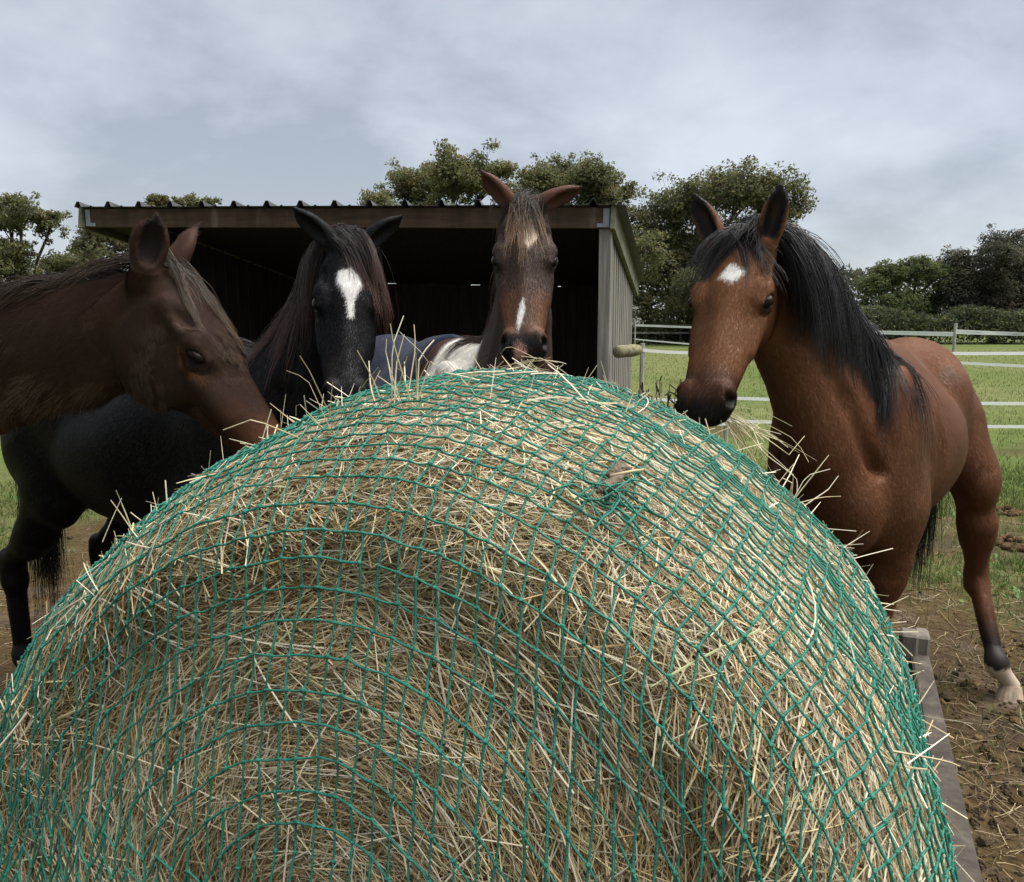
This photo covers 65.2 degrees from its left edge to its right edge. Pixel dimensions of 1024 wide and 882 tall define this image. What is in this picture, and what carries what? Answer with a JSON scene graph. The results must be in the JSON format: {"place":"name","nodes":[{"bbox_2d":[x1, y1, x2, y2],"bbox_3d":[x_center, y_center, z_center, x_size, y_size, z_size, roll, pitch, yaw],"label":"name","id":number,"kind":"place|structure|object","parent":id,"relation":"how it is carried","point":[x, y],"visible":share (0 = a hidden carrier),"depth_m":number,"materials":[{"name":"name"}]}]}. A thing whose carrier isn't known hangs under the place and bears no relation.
{"place":"outdoors","nodes":[
{"label":"outdoors","id":0,"kind":"place"},
{"bbox_2d":[0,321,1023,881],"bbox_3d":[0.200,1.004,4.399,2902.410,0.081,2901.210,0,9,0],"label":"ground","id":1,"kind":"structure","parent":0,"point":[80,557],"depth_m":4.90,"materials":[{"name":"soil"}]},
{"bbox_2d":[0,191,89,280],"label":"oak tree","id":2,"kind":"object","parent":1,"relation":"on","point":[16,214],"visible":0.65,"depth_m":43.62,"materials":[{"name":"green plant"}]},
{"bbox_2d":[3,240,126,280],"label":"hedge","id":3,"kind":"object","parent":1,"relation":"on","point":[91,246],"visible":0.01,"depth_m":46.51,"materials":[{"name":"green plant"}]},
{"bbox_2d":[65,225,128,264],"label":"oak tree","id":4,"kind":"object","parent":1,"relation":"on","point":[77,243],"visible":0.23,"depth_m":47.91,"materials":[{"name":"green plant"}]},
{"bbox_2d":[0,209,281,453],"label":"horse","id":5,"kind":"object","parent":1,"relation":"on","point":[151,329],"visible":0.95,"depth_m":2.16},
{"bbox_2d":[143,192,221,205],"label":"oak tree","id":6,"kind":"object","parent":1,"relation":"on","point":[157,199],"visible":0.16,"depth_m":57.53,"materials":[{"name":"green plant"}]},
{"bbox_2d":[0,207,402,667],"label":"horse","id":7,"kind":"object","parent":1,"relation":"on","point":[72,469],"visible":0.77,"depth_m":2.74},
{"bbox_2d":[74,199,644,390],"bbox_3d":[-1.128,-1.012,8.626,5.164,2.723,3.398,2,9,12],"label":"field shelter","id":8,"kind":"object","parent":1,"relation":"on","point":[245,261],"visible":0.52,"depth_m":8.05,"materials":[{"name":"wood"}]},
{"bbox_2d":[357,138,521,204],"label":"oak tree","id":9,"kind":"object","parent":1,"relation":"on","point":[449,176],"visible":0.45,"depth_m":53.02,"materials":[{"name":"green plant"}]},
{"bbox_2d":[368,170,582,388],"bbox_3d":[-0.334,0.035,3.661,0.635,2.175,2.275,-5,10,-31],"label":"horse","id":10,"kind":"object","parent":1,"relation":"on","point":[524,260],"visible":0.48,"depth_m":2.72},
{"bbox_2d":[497,347,567,374],"bbox_3d":[0.060,-0.208,2.528,0.357,0.180,0.170,-2,9,-12],"label":"hay wisp","id":11,"kind":"object","parent":10,"relation":"attached to","point":[522,365],"visible":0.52,"depth_m":2.53,"materials":[{"name":"plant"}]},
{"bbox_2d":[0,351,974,881],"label":"hay bale","id":12,"kind":"object","parent":1,"relation":"on","point":[454,837],"visible":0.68,"depth_m":1.23,"materials":[{"name":"plant"}]},
{"bbox_2d":[102,490,158,546],"bbox_3d":[-0.676,0.143,1.502,0.126,0.122,0.143,0,9,0],"label":"hay wisp","id":13,"kind":"object","parent":12,"relation":"on","point":[129,525],"visible":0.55,"depth_m":1.47,"materials":[{"name":"plant"}]},
{"bbox_2d":[223,356,399,480],"bbox_3d":[-0.314,-0.056,1.402,0.294,0.194,0.222,3,9,22],"label":"hay wisp","id":14,"kind":"object","parent":12,"relation":"on","point":[323,414],"visible":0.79,"depth_m":1.41,"materials":[{"name":"plant"}]},
{"bbox_2d":[350,316,454,438],"bbox_3d":[-0.208,-0.121,1.435,0.146,0.205,0.245,6,10,33],"label":"hay wisp","id":15,"kind":"object","parent":12,"relation":"on","point":[407,389],"visible":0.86,"depth_m":1.44,"materials":[{"name":"plant"}]},
{"bbox_2d":[0,367,958,881],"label":"hay net","id":16,"kind":"object","parent":12,"relation":"on","point":[916,725],"visible":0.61,"depth_m":1.24,"materials":[{"name":"teal plastic"}]},
{"bbox_2d":[596,460,643,493],"bbox_3d":[0.157,0.052,1.237,0.043,0.040,0.121,7,11,38],"label":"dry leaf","id":17,"kind":"object","parent":16,"relation":"in","point":[617,472],"visible":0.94,"depth_m":1.24,"materials":[{"name":"beige plant"}]},
{"bbox_2d":[885,733,960,769],"bbox_3d":[0.562,0.437,1.099,0.106,0.058,0.031,-2,9,-14],"label":"hay wisp","id":18,"kind":"object","parent":16,"relation":"on","point":[910,754],"visible":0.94,"depth_m":1.10,"materials":[{"name":"plant"}]},
{"bbox_2d":[751,448,840,505],"bbox_3d":[0.614,0.086,1.721,0.204,0.146,0.126,-6,11,-36],"label":"hay wisp","id":19,"kind":"object","parent":12,"relation":"on","point":[793,465],"visible":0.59,"depth_m":1.71,"materials":[{"name":"plant"}]},
{"bbox_2d":[0,536,1023,881],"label":"mud","id":20,"kind":"structure","parent":1,"relation":"on","point":[1004,786],"depth_m":2.98,"materials":[{"name":"brown soil"}]},
{"bbox_2d":[0,493,1023,881],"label":"straw litter","id":21,"kind":"object","parent":1,"relation":"on","point":[1012,783],"visible":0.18,"depth_m":3.32,"materials":[{"name":"beige plant"}]},
{"bbox_2d":[512,149,638,286],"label":"oak tree","id":22,"kind":"object","parent":1,"relation":"on","point":[597,179],"visible":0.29,"depth_m":57.43,"materials":[{"name":"green plant"}]},
{"bbox_2d":[632,323,687,343],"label":"hedge","id":23,"kind":"object","parent":1,"relation":"on","point":[642,336],"visible":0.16,"depth_m":55.81,"materials":[{"name":"green plant"}]},
{"bbox_2d":[638,376,681,408],"bbox_3d":[0.866,0.284,4.692,0.437,1.336,0.292,0,9,0],"label":"dead dock plant","id":24,"kind":"object","parent":1,"relation":"on","point":[658,390],"visible":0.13,"depth_m":4.62,"materials":[{"name":"brown plant"}]},
{"bbox_2d":[632,324,691,344],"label":"rail fence","id":25,"kind":"object","parent":1,"relation":"on","point":[680,332],"visible":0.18,"depth_m":53.40,"materials":[{"name":"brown wood"}]},
{"bbox_2d":[626,154,818,342],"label":"oak tree","id":26,"kind":"object","parent":1,"relation":"on","point":[669,246],"visible":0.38,"depth_m":53.66,"materials":[{"name":"green plant"}]},
{"bbox_2d":[670,263,981,316],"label":"woodland","id":27,"kind":"object","parent":1,"relation":"on","point":[853,274],"visible":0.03,"depth_m":144.58,"materials":[{"name":"green plant"}]},
{"bbox_2d":[634,321,1023,366],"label":"tape fence","id":28,"kind":"object","parent":1,"relation":"on","point":[955,332],"visible":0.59,"depth_m":18.86,"materials":[{"name":"white plastic"}]},
{"bbox_2d":[639,343,1023,442],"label":"tape fence","id":29,"kind":"object","parent":1,"relation":"on","point":[641,380],"visible":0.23,"depth_m":9.39,"materials":[{"name":"white plastic"}]},
{"bbox_2d":[674,184,1023,702],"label":"horse","id":30,"kind":"object","parent":1,"relation":"on","point":[896,430],"visible":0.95,"depth_m":2.52},
{"bbox_2d":[724,407,816,479],"bbox_3d":[0.668,0.043,2.102,0.264,0.262,0.188,0,9,0],"label":"hay wisp","id":31,"kind":"object","parent":30,"relation":"hanging from","point":[751,426],"visible":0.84,"depth_m":2.12,"materials":[{"name":"plant"}]},
{"bbox_2d":[853,254,959,338],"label":"field maple","id":32,"kind":"object","parent":1,"relation":"on","point":[924,267],"visible":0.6,"depth_m":58.16,"materials":[{"name":"green plant"}]},
{"bbox_2d":[857,303,1023,344],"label":"hedge","id":33,"kind":"object","parent":1,"relation":"on","point":[980,316],"visible":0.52,"depth_m":54.68,"materials":[{"name":"green plant"}]},
{"bbox_2d":[899,627,982,881],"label":"hay feeder","id":34,"kind":"object","parent":1,"relation":"on","point":[916,645],"visible":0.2,"depth_m":2.01,"materials":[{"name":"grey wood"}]},
{"bbox_2d":[930,223,1023,342],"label":"oak tree","id":35,"kind":"object","parent":1,"relation":"on","point":[997,282],"visible":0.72,"depth_m":56.52,"materials":[{"name":"green plant"}]},
{"bbox_2d":[995,534,1023,551],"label":"dung pile","id":36,"kind":"object","parent":1,"relation":"on","point":[1007,544],"visible":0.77,"depth_m":5.89,"materials":[{"name":"brown soil"}]},
{"bbox_2d":[996,505,1023,516],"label":"dung pile","id":37,"kind":"object","parent":1,"relation":"on","point":[1009,511],"visible":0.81,"depth_m":6.84,"materials":[{"name":"brown soil"}]},
{"bbox_2d":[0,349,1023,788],"bbox_3d":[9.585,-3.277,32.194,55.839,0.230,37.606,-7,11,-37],"label":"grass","id":38,"kind":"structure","parent":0,"point":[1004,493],"depth_m":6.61,"materials":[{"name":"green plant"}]},
{"bbox_2d":[0,0,1023,317],"label":"sky","id":39,"kind":"structure","parent":0,"point":[905,118],"materials":[{"name":"grey"}]},
{"bbox_2d":[632,298,652,326],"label":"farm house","id":40,"kind":"structure","parent":0,"point":[634,307],"depth_m":93.98,"materials":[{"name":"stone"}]}
]}

